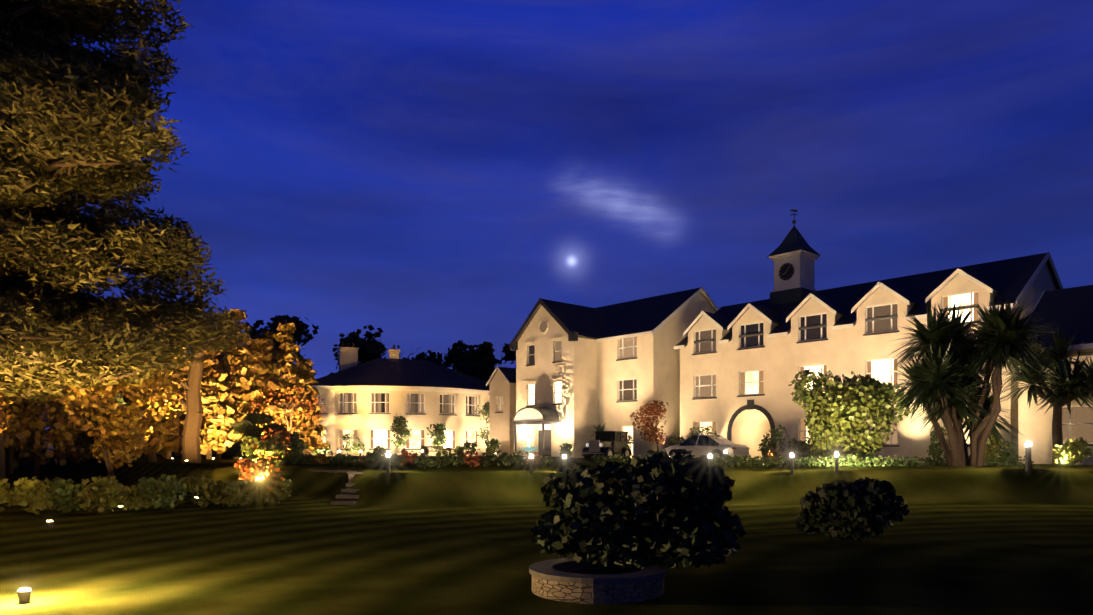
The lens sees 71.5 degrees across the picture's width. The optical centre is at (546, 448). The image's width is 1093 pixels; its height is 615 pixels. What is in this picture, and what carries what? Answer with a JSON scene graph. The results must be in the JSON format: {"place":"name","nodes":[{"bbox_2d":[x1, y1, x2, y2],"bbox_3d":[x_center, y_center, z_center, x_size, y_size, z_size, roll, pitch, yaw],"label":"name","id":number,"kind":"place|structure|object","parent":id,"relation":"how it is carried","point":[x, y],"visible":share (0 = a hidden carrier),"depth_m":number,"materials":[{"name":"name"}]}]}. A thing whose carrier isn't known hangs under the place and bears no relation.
{"place":"outdoors","nodes":[
{"label":"outdoors","id":0,"kind":"place"},
{"bbox_2d":[0,449,1092,614],"bbox_3d":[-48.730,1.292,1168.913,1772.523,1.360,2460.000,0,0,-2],"label":"lawn terrain","id":1,"kind":"structure","parent":0,"point":[413,539],"depth_m":12.74,"materials":[{"name":"green plant"}]},
{"bbox_2d":[0,325,184,468],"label":"tree foliage","id":2,"kind":"object","parent":1,"relation":"on","point":[118,447],"visible":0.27,"depth_m":21.86,"materials":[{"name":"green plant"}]},
{"bbox_2d":[3,308,329,467],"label":"trees","id":3,"kind":"object","parent":1,"relation":"on","point":[258,372],"visible":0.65,"depth_m":46.43,"materials":[{"name":"plant"}]},
{"bbox_2d":[300,342,489,455],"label":"house","id":4,"kind":"structure","parent":1,"relation":"on","point":[366,402],"depth_m":68.17,"materials":[{"name":"paint"}]},
{"bbox_2d":[423,446,442,455],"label":"garden bench","id":5,"kind":"object","parent":1,"relation":"on","point":[424,450],"visible":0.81,"depth_m":62.01,"materials":[{"name":"brown wood"}]},
{"bbox_2d":[4,299,909,570],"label":"dark evergreen foliage","id":6,"kind":"object","parent":1,"relation":"on","point":[695,523],"visible":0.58,"depth_m":9.20,"materials":[{"name":"green plant"}]},
{"bbox_2d":[311,470,666,603],"bbox_3d":[-3.342,1.327,17.941,2.021,1.170,21.198,0,0,-25],"label":"stone ring planter and wall","id":7,"kind":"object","parent":1,"relation":"on","point":[572,580],"visible":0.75,"depth_m":8.41,"materials":[{"name":"stone"}]},
{"bbox_2d":[17,422,1032,603],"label":"garden lights","id":8,"kind":"object","parent":1,"relation":"on","point":[24,595],"visible":0.69,"depth_m":24.12,"materials":[{"name":"grey metal"}]},
{"bbox_2d":[42,402,1033,512],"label":"flower bed plants","id":9,"kind":"object","parent":1,"relation":"on","point":[60,488],"visible":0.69,"depth_m":28.99,"materials":[{"name":"plant"}]},
{"bbox_2d":[0,2,1090,572],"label":"tree trunks","id":10,"kind":"object","parent":1,"relation":"on","point":[956,452],"visible":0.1,"depth_m":27.10,"materials":[{"name":"brown plant"}]},
{"bbox_2d":[0,0,249,402],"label":"conifer tree","id":11,"kind":"object","parent":10,"relation":"attached to","point":[80,87],"visible":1,"depth_m":17.60,"materials":[{"name":"green plant"}]},
{"bbox_2d":[234,343,777,492],"bbox_3d":[-5.717,-5.955,67.707,32.372,15.051,84.307,0,0,-7],"label":"autumn foliage","id":12,"kind":"object","parent":10,"relation":"attached to","point":[248,471],"visible":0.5,"depth_m":30.87,"materials":[{"name":"orange plant"}]},
{"bbox_2d":[590,294,1092,445],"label":"palm trees","id":13,"kind":"object","parent":10,"relation":"attached to","point":[997,333],"visible":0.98,"depth_m":26.83,"materials":[{"name":"green plant"}]},
{"bbox_2d":[0,368,1091,514],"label":"green shrubs","id":14,"kind":"object","parent":1,"relation":"on","point":[834,414],"visible":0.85,"depth_m":29.87,"materials":[{"name":"green plant"}]},
{"bbox_2d":[454,457,893,465],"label":"drive road and kerb","id":15,"kind":"structure","parent":1,"relation":"on","point":[738,463],"depth_m":37.49,"materials":[{"name":"asphalt"}]},
{"bbox_2d":[520,435,537,458],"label":"tiered fountain","id":16,"kind":"object","parent":15,"relation":"on","point":[528,448],"visible":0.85,"depth_m":49.59,"materials":[{"name":"white stone"}]},
{"bbox_2d":[582,431,631,459],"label":"off-road vehicle","id":17,"kind":"object","parent":15,"relation":"on","point":[607,443],"visible":0.92,"depth_m":44.51,"materials":[{"name":"black paint"}]},
{"bbox_2d":[663,435,748,462],"bbox_3d":[8.419,-0.019,40.435,1.824,1.450,4.550,0,0,-42],"label":"silver saloon car","id":18,"kind":"object","parent":15,"relation":"on","point":[705,445],"visible":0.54,"depth_m":39.41,"materials":[{"name":"grey paint"}]},
{"bbox_2d":[486,252,1092,464],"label":"hotel building","id":19,"kind":"structure","parent":1,"relation":"on","point":[697,357],"depth_m":47.21,"materials":[{"name":"paint"}]},
{"bbox_2d":[767,209,820,304],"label":"clock tower","id":20,"kind":"structure","parent":19,"relation":"on","point":[794,256],"depth_m":49.06,"materials":[{"name":"white paint"}]},
{"bbox_2d":[37,0,1092,448],"label":"sky","id":21,"kind":"structure","parent":0,"point":[424,173],"materials":[{"name":"blue"}]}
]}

